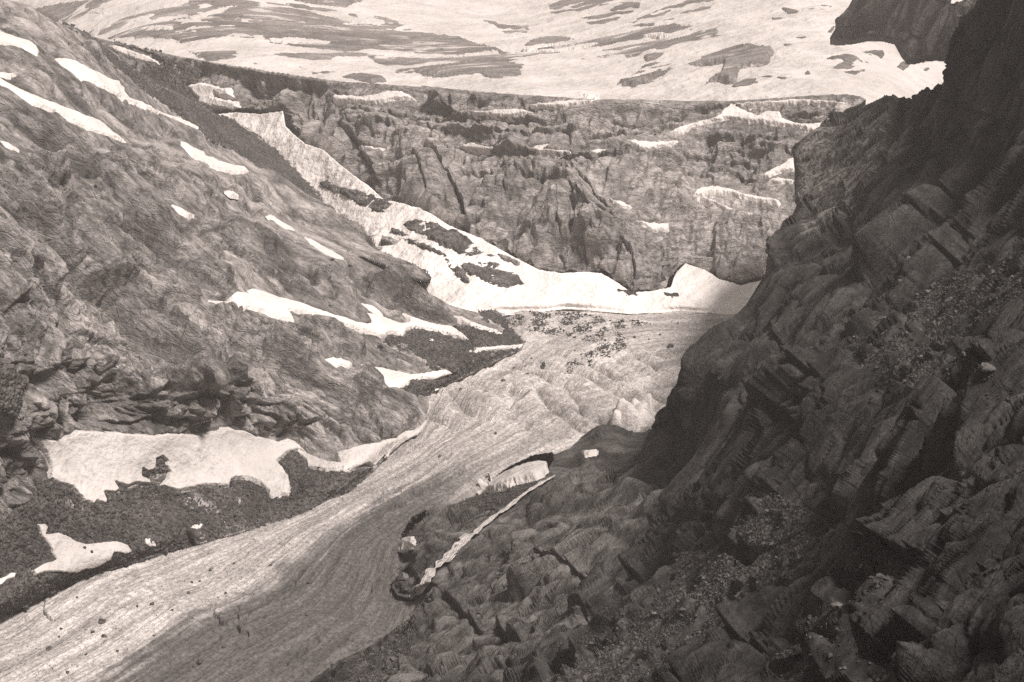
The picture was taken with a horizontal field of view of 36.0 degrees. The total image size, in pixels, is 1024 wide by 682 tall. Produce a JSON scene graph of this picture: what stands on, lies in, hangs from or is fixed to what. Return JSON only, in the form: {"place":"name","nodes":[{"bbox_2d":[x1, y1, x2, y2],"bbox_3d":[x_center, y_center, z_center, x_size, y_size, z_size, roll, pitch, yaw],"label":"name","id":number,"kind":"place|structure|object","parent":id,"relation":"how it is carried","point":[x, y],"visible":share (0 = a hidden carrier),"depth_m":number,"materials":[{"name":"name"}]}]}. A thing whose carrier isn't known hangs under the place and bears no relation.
{"place":"outdoors","nodes":[
{"label":"outdoors","id":0,"kind":"place"},
{"bbox_2d":[0,0,524,618],"bbox_3d":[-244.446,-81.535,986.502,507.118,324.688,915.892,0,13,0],"label":"mountainside","id":1,"kind":"structure","parent":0,"point":[116,270],"depth_m":890.54,"materials":[{"name":"stone"}]},
{"bbox_2d":[0,72,15,79],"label":"snow patch","id":2,"kind":"object","parent":1,"relation":"on","point":[8,76],"visible":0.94,"depth_m":970.33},
{"bbox_2d":[0,573,15,584],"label":"snow patch","id":3,"kind":"object","parent":1,"relation":"on","point":[7,577],"visible":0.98,"depth_m":710.23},
{"bbox_2d":[0,141,19,152],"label":"snow patch","id":4,"kind":"object","parent":1,"relation":"on","point":[8,145],"visible":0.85,"depth_m":874.59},
{"bbox_2d":[0,359,24,418],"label":"scree","id":5,"kind":"structure","parent":1,"relation":"on","point":[12,389],"depth_m":711.69,"materials":[{"name":"gravel"}]},
{"bbox_2d":[0,31,38,55],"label":"snow patch","id":6,"kind":"object","parent":1,"relation":"on","point":[6,39],"visible":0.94,"depth_m":1041.10,"materials":[{"name":"snow"}]},
{"bbox_2d":[0,78,126,143],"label":"snow patch","id":7,"kind":"object","parent":1,"relation":"on","point":[87,123],"visible":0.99,"depth_m":974.30,"materials":[{"name":"snow"}]},
{"bbox_2d":[32,524,131,575],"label":"snow patch","id":8,"kind":"object","parent":1,"relation":"on","point":[71,555],"visible":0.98,"depth_m":737.89,"materials":[{"name":"snow"}]},
{"bbox_2d":[55,58,198,128],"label":"snow patch","id":9,"kind":"object","parent":1,"relation":"on","point":[80,71],"visible":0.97,"depth_m":1090.25,"materials":[{"name":"snow"}]},
{"bbox_2d":[145,538,155,546],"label":"snow patch","id":10,"kind":"object","parent":1,"relation":"on","point":[147,541],"visible":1,"depth_m":764.47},
{"bbox_2d":[32,427,305,503],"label":"snow patch","id":11,"kind":"object","parent":1,"relation":"on","point":[91,466],"visible":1,"depth_m":801.24,"materials":[{"name":"snow"}]},
{"bbox_2d":[171,205,193,219],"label":"snow patch","id":12,"kind":"object","parent":1,"relation":"on","point":[183,213],"visible":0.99,"depth_m":977.69,"materials":[{"name":"snow"}]},
{"bbox_2d":[0,451,384,618],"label":"scree","id":13,"kind":"structure","parent":1,"relation":"on","point":[170,506],"depth_m":770.01,"materials":[{"name":"gravel"}]},
{"bbox_2d":[62,21,323,202],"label":"scree","id":14,"kind":"structure","parent":1,"relation":"on","point":[227,132],"depth_m":1248.64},
{"bbox_2d":[187,528,199,538],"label":"boulder","id":15,"kind":"object","parent":1,"relation":"on","point":[193,533],"visible":1,"depth_m":776.87,"materials":[{"name":"stone"}]},
{"bbox_2d":[191,523,202,528],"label":"snow patch","id":16,"kind":"object","parent":1,"relation":"on","point":[196,526],"visible":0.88,"depth_m":785.91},
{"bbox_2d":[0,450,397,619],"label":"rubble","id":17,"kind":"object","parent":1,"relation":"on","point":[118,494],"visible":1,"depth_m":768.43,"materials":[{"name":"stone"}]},
{"bbox_2d":[181,141,248,174],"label":"snow patch","id":18,"kind":"object","parent":1,"relation":"on","point":[211,162],"visible":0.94,"depth_m":1142.86,"materials":[{"name":"snow"}]},
{"bbox_2d":[224,190,238,199],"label":"snow patch","id":19,"kind":"object","parent":1,"relation":"on","point":[230,194],"visible":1,"depth_m":1093.29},
{"bbox_2d":[265,214,294,230],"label":"snow patch","id":20,"kind":"object","parent":1,"relation":"on","point":[278,221],"visible":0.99,"depth_m":1108.04,"materials":[{"name":"snow"}]},
{"bbox_2d":[304,236,343,259],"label":"snow patch","id":21,"kind":"object","parent":1,"relation":"on","point":[324,250],"visible":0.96,"depth_m":1079.29,"materials":[{"name":"snow"}]},
{"bbox_2d":[207,289,468,339],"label":"snow patch","id":22,"kind":"object","parent":1,"relation":"on","point":[280,308],"visible":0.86,"depth_m":969.08,"materials":[{"name":"snow"}]},
{"bbox_2d":[325,357,351,368],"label":"snow patch","id":23,"kind":"object","parent":1,"relation":"on","point":[335,362],"visible":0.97,"depth_m":924.88,"materials":[{"name":"snow"}]},
{"bbox_2d":[297,420,426,471],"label":"snow patch","id":24,"kind":"object","parent":1,"relation":"on","point":[370,454],"visible":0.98,"depth_m":856.76,"materials":[{"name":"snow"}]},
{"bbox_2d":[361,364,452,387],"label":"snow patch","id":25,"kind":"object","parent":1,"relation":"on","point":[398,379],"visible":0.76,"depth_m":951.60,"materials":[{"name":"snow"}]},
{"bbox_2d":[377,309,525,396],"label":"scree","id":26,"kind":"structure","parent":1,"relation":"on","point":[453,346],"depth_m":1008.44,"materials":[{"name":"gravel"}]},
{"bbox_2d":[454,315,501,333],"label":"snow patch","id":27,"kind":"object","parent":1,"relation":"on","point":[462,320],"visible":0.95,"depth_m":1052.91,"materials":[{"name":"snow"}]},
{"bbox_2d":[0,310,734,681],"bbox_3d":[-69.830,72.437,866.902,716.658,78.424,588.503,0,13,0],"label":"glacier","id":28,"kind":"object","parent":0,"point":[550,408],"visible":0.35,"depth_m":767.08,"materials":[{"name":"ice"}]},
{"bbox_2d":[98,618,106,623],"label":"boulder","id":29,"kind":"object","parent":28,"relation":"on","point":[102,621],"visible":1,"depth_m":706.62,"materials":[{"name":"stone"}]},
{"bbox_2d":[3,473,443,677],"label":"rubble","id":30,"kind":"object","parent":28,"relation":"on","point":[229,610],"visible":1,"depth_m":713.74,"materials":[{"name":"stone"}]},
{"bbox_2d":[398,536,415,552],"bbox_3d":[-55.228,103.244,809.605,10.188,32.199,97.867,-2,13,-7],"label":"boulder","id":31,"kind":"object","parent":28,"relation":"on","point":[407,544],"visible":0.88,"depth_m":770.29,"materials":[{"name":"stone"}]},
{"bbox_2d":[383,309,520,393],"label":"rubble","id":32,"kind":"object","parent":28,"relation":"on","point":[450,349],"visible":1,"depth_m":1010.72,"materials":[{"name":"stone"}]},
{"bbox_2d":[477,482,489,494],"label":"snow patch","id":33,"kind":"object","parent":28,"relation":"on","point":[485,490],"visible":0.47,"depth_m":835.60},
{"bbox_2d":[469,344,522,352],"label":"snow patch","id":34,"kind":"object","parent":28,"relation":"on","point":[477,349],"visible":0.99,"depth_m":1024.65,"materials":[{"name":"snow"}]},
{"bbox_2d":[478,460,548,493],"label":"snow patch","id":35,"kind":"object","parent":28,"relation":"on","point":[527,472],"visible":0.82,"depth_m":808.18,"materials":[{"name":"snow"}]},
{"bbox_2d":[503,310,654,373],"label":"rubble","id":36,"kind":"object","parent":28,"relation":"on","point":[580,329],"visible":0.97,"depth_m":1077.10,"materials":[{"name":"stone"}]},
{"bbox_2d":[58,20,865,291],"bbox_3d":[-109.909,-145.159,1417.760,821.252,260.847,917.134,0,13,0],"label":"headwall","id":37,"kind":"object","parent":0,"point":[515,196],"visible":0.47,"depth_m":1295.92,"materials":[{"name":"stone"}]},
{"bbox_2d":[108,45,159,64],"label":"snow patch","id":38,"kind":"object","parent":37,"relation":"on","point":[130,54],"visible":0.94,"depth_m":1681.07,"materials":[{"name":"snow"}]},
{"bbox_2d":[114,39,247,113],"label":"scree","id":39,"kind":"structure","parent":37,"relation":"on","point":[168,75],"depth_m":1632.77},
{"bbox_2d":[188,83,241,110],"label":"snow patch","id":40,"kind":"object","parent":37,"relation":"on","point":[204,93],"visible":0.99,"depth_m":1589.90,"materials":[{"name":"snow"}]},
{"bbox_2d":[359,145,384,151],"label":"snow patch","id":41,"kind":"object","parent":37,"relation":"on","point":[378,148],"visible":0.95,"depth_m":1398.85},
{"bbox_2d":[333,90,415,105],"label":"snow patch","id":42,"kind":"object","parent":37,"relation":"on","point":[385,97],"visible":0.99,"depth_m":1447.11,"materials":[{"name":"snow"}]},
{"bbox_2d":[459,142,493,155],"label":"snow patch","id":43,"kind":"object","parent":37,"relation":"on","point":[480,149],"visible":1,"depth_m":1368.24,"materials":[{"name":"snow"}]},
{"bbox_2d":[464,108,532,122],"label":"snow patch","id":44,"kind":"object","parent":37,"relation":"on","point":[508,113],"visible":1,"depth_m":1379.18,"materials":[{"name":"snow"}]},
{"bbox_2d":[531,144,570,157],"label":"snow patch","id":45,"kind":"object","parent":37,"relation":"on","point":[539,150],"visible":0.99,"depth_m":1321.07,"materials":[{"name":"snow"}]},
{"bbox_2d":[530,94,598,111],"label":"snow patch","id":46,"kind":"object","parent":37,"relation":"on","point":[555,105],"visible":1,"depth_m":1353.42,"materials":[{"name":"snow"}]},
{"bbox_2d":[590,149,605,152],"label":"snow patch","id":47,"kind":"object","parent":37,"relation":"on","point":[597,150],"visible":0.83,"depth_m":1293.92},
{"bbox_2d":[608,198,631,209],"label":"snow patch","id":48,"kind":"object","parent":37,"relation":"on","point":[620,204],"visible":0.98,"depth_m":1216.27,"materials":[{"name":"snow"}]},
{"bbox_2d":[625,139,677,148],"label":"snow patch","id":49,"kind":"object","parent":37,"relation":"on","point":[648,144],"visible":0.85,"depth_m":1296.98,"materials":[{"name":"snow"}]},
{"bbox_2d":[636,220,668,232],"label":"snow patch","id":50,"kind":"object","parent":37,"relation":"on","point":[653,227],"visible":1,"depth_m":1201.89,"materials":[{"name":"snow"}]},
{"bbox_2d":[693,186,780,214],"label":"snow patch","id":51,"kind":"object","parent":37,"relation":"on","point":[701,194],"visible":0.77,"depth_m":1244.82,"materials":[{"name":"snow"}]},
{"bbox_2d":[668,104,827,135],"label":"snow patch","id":52,"kind":"object","parent":37,"relation":"on","point":[771,120],"visible":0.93,"depth_m":1313.22,"materials":[{"name":"snow"}]},
{"bbox_2d":[759,158,793,178],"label":"snow patch","id":53,"kind":"object","parent":37,"relation":"on","point":[787,166],"visible":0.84,"depth_m":1262.73,"materials":[{"name":"snow"}]},
{"bbox_2d":[768,177,793,183],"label":"snow patch","id":54,"kind":"object","parent":37,"relation":"on","point":[777,180],"visible":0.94,"depth_m":1253.17,"materials":[{"name":"snow"}]},
{"bbox_2d":[733,99,844,110],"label":"snow patch","id":55,"kind":"object","parent":37,"relation":"on","point":[791,102],"visible":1,"depth_m":1316.15,"materials":[{"name":"snow"}]},
{"bbox_2d":[10,0,961,103],"bbox_3d":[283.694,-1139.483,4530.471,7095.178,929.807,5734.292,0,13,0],"label":"snowfield","id":56,"kind":"structure","parent":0,"point":[570,74],"depth_m":2831.86,"materials":[{"name":"snow"}]},
{"bbox_2d":[88,2,188,13],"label":"snow patch","id":57,"kind":"object","parent":56,"relation":"on","point":[140,6],"visible":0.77,"depth_m":3436.15,"materials":[{"name":"snow"}]},
{"bbox_2d":[137,25,172,30],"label":"snow patch","id":58,"kind":"object","parent":56,"relation":"on","point":[157,27],"visible":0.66,"depth_m":3144.46,"materials":[{"name":"snow"}]},
{"bbox_2d":[188,5,237,19],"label":"snow patch","id":59,"kind":"object","parent":56,"relation":"on","point":[214,11],"visible":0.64,"depth_m":3279.38,"materials":[{"name":"snow"}]},
{"bbox_2d":[268,37,329,43],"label":"snow patch","id":60,"kind":"object","parent":56,"relation":"on","point":[286,40],"visible":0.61,"depth_m":3015.53,"materials":[{"name":"snow"}]},
{"bbox_2d":[343,17,376,24],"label":"snow patch","id":61,"kind":"object","parent":56,"relation":"on","point":[367,19],"visible":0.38,"depth_m":3442.66,"materials":[{"name":"snow"}]},
{"bbox_2d":[342,73,386,82],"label":"rock outcrop","id":62,"kind":"object","parent":56,"relation":"on","point":[367,78],"visible":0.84,"depth_m":2669.33,"materials":[{"name":"stone"}]},
{"bbox_2d":[392,24,409,30],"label":"snow patch","id":63,"kind":"object","parent":56,"relation":"on","point":[400,28],"visible":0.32,"depth_m":3422.99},
{"bbox_2d":[36,0,774,87],"bbox_3d":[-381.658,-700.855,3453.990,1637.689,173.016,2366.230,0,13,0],"label":"rock outcrop","id":64,"kind":"object","parent":56,"relation":"on","point":[282,22],"visible":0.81,"depth_m":3073.57,"materials":[{"name":"stone"}]},
{"bbox_2d":[445,49,498,57],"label":"snow patch","id":65,"kind":"object","parent":56,"relation":"on","point":[491,52],"visible":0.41,"depth_m":2992.91,"materials":[{"name":"snow"}]},
{"bbox_2d":[484,20,528,29],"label":"rock outcrop","id":66,"kind":"object","parent":56,"relation":"on","point":[505,26],"visible":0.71,"depth_m":3610.90,"materials":[{"name":"stone"}]},
{"bbox_2d":[501,30,527,33],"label":"rock outcrop","id":67,"kind":"object","parent":56,"relation":"on","point":[514,31],"visible":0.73,"depth_m":3475.86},
{"bbox_2d":[523,41,570,51],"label":"snow patch","id":68,"kind":"object","parent":56,"relation":"on","point":[533,47],"visible":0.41,"depth_m":3097.47,"materials":[{"name":"snow"}]},
{"bbox_2d":[531,42,597,52],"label":"snow patch","id":69,"kind":"object","parent":56,"relation":"on","point":[576,47],"visible":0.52,"depth_m":3009.66,"materials":[{"name":"snow"}]},
{"bbox_2d":[550,1,601,13],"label":"rock outcrop","id":70,"kind":"object","parent":56,"relation":"on","point":[584,7],"visible":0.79,"depth_m":3721.56,"materials":[{"name":"stone"}]},
{"bbox_2d":[549,0,612,9],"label":"rock outcrop","id":71,"kind":"object","parent":56,"relation":"on","point":[560,4],"visible":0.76,"depth_m":3872.03,"materials":[{"name":"stone"}]},
{"bbox_2d":[586,17,619,23],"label":"rock outcrop","id":72,"kind":"object","parent":56,"relation":"on","point":[604,21],"visible":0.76,"depth_m":3404.04,"materials":[{"name":"stone"}]},
{"bbox_2d":[581,10,633,18],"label":"rock outcrop","id":73,"kind":"object","parent":56,"relation":"on","point":[606,15],"visible":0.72,"depth_m":3491.63,"materials":[{"name":"stone"}]},
{"bbox_2d":[588,2,639,13],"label":"rock outcrop","id":74,"kind":"object","parent":56,"relation":"on","point":[625,5],"visible":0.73,"depth_m":3565.16,"materials":[{"name":"stone"}]},
{"bbox_2d":[632,23,654,26],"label":"rock outcrop","id":75,"kind":"object","parent":56,"relation":"on","point":[645,24],"visible":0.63,"depth_m":3207.53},
{"bbox_2d":[643,32,670,39],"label":"snow patch","id":76,"kind":"object","parent":56,"relation":"on","point":[658,35],"visible":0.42,"depth_m":2992.93,"materials":[{"name":"snow"}]},
{"bbox_2d":[629,0,712,22],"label":"rock outcrop","id":77,"kind":"object","parent":56,"relation":"on","point":[683,4],"visible":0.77,"depth_m":3341.94,"materials":[{"name":"stone"}]},
{"bbox_2d":[680,6,710,13],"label":"rock outcrop","id":78,"kind":"object","parent":56,"relation":"on","point":[701,8],"visible":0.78,"depth_m":3248.50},
{"bbox_2d":[732,78,757,86],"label":"rock outcrop","id":79,"kind":"object","parent":56,"relation":"on","point":[747,82],"visible":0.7,"depth_m":2306.72,"materials":[{"name":"stone"}]},
{"bbox_2d":[762,75,788,78],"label":"rock outcrop","id":80,"kind":"object","parent":56,"relation":"on","point":[779,77],"visible":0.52,"depth_m":2321.49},
{"bbox_2d":[782,7,797,13],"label":"rock outcrop","id":81,"kind":"object","parent":56,"relation":"on","point":[789,11],"visible":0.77,"depth_m":3027.95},
{"bbox_2d":[844,69,864,74],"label":"rock outcrop","id":82,"kind":"object","parent":56,"relation":"on","point":[854,72],"visible":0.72,"depth_m":2395.84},
{"bbox_2d":[826,50,883,68],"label":"rock outcrop","id":83,"kind":"object","parent":56,"relation":"on","point":[848,60],"visible":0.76,"depth_m":2501.33,"materials":[{"name":"stone"}]},
{"bbox_2d":[897,61,909,70],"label":"rock outcrop","id":84,"kind":"object","parent":56,"relation":"on","point":[903,65],"visible":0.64,"depth_m":2664.64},
{"bbox_2d":[219,111,760,315],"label":"avalanche snow fan","id":85,"kind":"object","parent":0,"point":[698,290],"visible":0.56,"depth_m":1142.09},
{"bbox_2d":[318,180,391,212],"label":"rock outcrop","id":86,"kind":"object","parent":85,"relation":"on","point":[360,199],"visible":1,"depth_m":1297.92,"materials":[{"name":"stone"}]},
{"bbox_2d":[391,227,407,235],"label":"rock outcrop","id":87,"kind":"object","parent":85,"relation":"on","point":[394,231],"visible":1,"depth_m":1230.59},
{"bbox_2d":[400,238,446,256],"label":"rock outcrop","id":88,"kind":"object","parent":85,"relation":"on","point":[423,246],"visible":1,"depth_m":1192.45,"materials":[{"name":"stone"}]},
{"bbox_2d":[403,219,494,256],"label":"rock outcrop","id":89,"kind":"object","parent":85,"relation":"on","point":[455,240],"visible":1,"depth_m":1195.55,"materials":[{"name":"stone"}]},
{"bbox_2d":[445,258,469,283],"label":"rock outcrop","id":90,"kind":"object","parent":85,"relation":"on","point":[460,272],"visible":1,"depth_m":1152.22,"materials":[{"name":"stone"}]},
{"bbox_2d":[460,261,523,287],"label":"rock outcrop","id":91,"kind":"object","parent":85,"relation":"on","point":[501,278],"visible":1,"depth_m":1143.07,"materials":[{"name":"stone"}]},
{"bbox_2d":[497,253,522,265],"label":"rock outcrop","id":92,"kind":"object","parent":85,"relation":"on","point":[509,259],"visible":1,"depth_m":1157.39,"materials":[{"name":"stone"}]},
{"bbox_2d":[617,288,638,295],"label":"rock outcrop","id":93,"kind":"object","parent":85,"relation":"on","point":[633,292],"visible":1,"depth_m":1124.22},
{"bbox_2d":[664,292,678,297],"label":"rock outcrop","id":94,"kind":"object","parent":85,"relation":"on","point":[675,294],"visible":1,"depth_m":1119.26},
{"bbox_2d":[310,0,1023,681],"bbox_3d":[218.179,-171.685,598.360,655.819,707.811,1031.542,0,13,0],"label":"mountainside","id":95,"kind":"structure","parent":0,"point":[778,392],"depth_m":523.51,"materials":[{"name":"stone"}]},
{"bbox_2d":[327,598,430,681],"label":"rubble","id":96,"kind":"object","parent":95,"relation":"on","point":[392,658],"visible":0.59,"depth_m":646.70,"materials":[{"name":"stone"}]},
{"bbox_2d":[399,571,408,580],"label":"boulder","id":97,"kind":"object","parent":95,"relation":"on","point":[403,576],"visible":1,"depth_m":748.39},
{"bbox_2d":[409,473,557,598],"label":"water","id":98,"kind":"structure","parent":95,"relation":"on","point":[430,573],"depth_m":734.94,"materials":[{"name":"liquid"}]},
{"bbox_2d":[452,482,533,512],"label":"rubble","id":99,"kind":"object","parent":95,"relation":"on","point":[510,489],"visible":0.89,"depth_m":787.92,"materials":[{"name":"stone"}]},
{"bbox_2d":[581,449,598,457],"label":"snow patch","id":100,"kind":"object","parent":95,"relation":"on","point":[590,453],"visible":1,"depth_m":835.83,"materials":[{"name":"snow"}]},
{"bbox_2d":[550,574,693,681],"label":"rubble","id":101,"kind":"object","parent":95,"relation":"on","point":[635,637],"visible":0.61,"depth_m":465.08,"materials":[{"name":"stone"}]},
{"bbox_2d":[669,524,850,638],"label":"rubble","id":102,"kind":"object","parent":95,"relation":"on","point":[726,575],"visible":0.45,"depth_m":440.86,"materials":[{"name":"stone"}]},
{"bbox_2d":[733,488,822,554],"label":"rubble","id":103,"kind":"object","parent":95,"relation":"on","point":[798,518],"visible":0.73,"depth_m":451.84,"materials":[{"name":"stone"}]},
{"bbox_2d":[795,554,801,560],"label":"boulder","id":104,"kind":"object","parent":95,"relation":"on","point":[798,557],"visible":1,"depth_m":397.11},
{"bbox_2d":[830,602,841,609],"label":"boulder","id":105,"kind":"object","parent":95,"relation":"on","point":[834,605],"visible":0.91,"depth_m":269.44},
{"bbox_2d":[767,539,921,681],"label":"rubble","id":106,"kind":"object","parent":95,"relation":"on","point":[830,655],"visible":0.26,"depth_m":261.36,"materials":[{"name":"stone"}]},
{"bbox_2d":[849,250,1023,403],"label":"rubble","id":107,"kind":"object","parent":95,"relation":"on","point":[933,323],"visible":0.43,"depth_m":461.50,"materials":[{"name":"stone"}]},
{"bbox_2d":[980,363,995,373],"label":"boulder","id":108,"kind":"object","parent":95,"relation":"on","point":[986,367],"visible":1,"depth_m":306.25,"materials":[{"name":"stone"}]},
{"bbox_2d":[830,0,975,64],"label":"crag","id":109,"kind":"structure","parent":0,"point":[914,32],"depth_m":1612.89,"materials":[{"name":"stone"}]}
]}

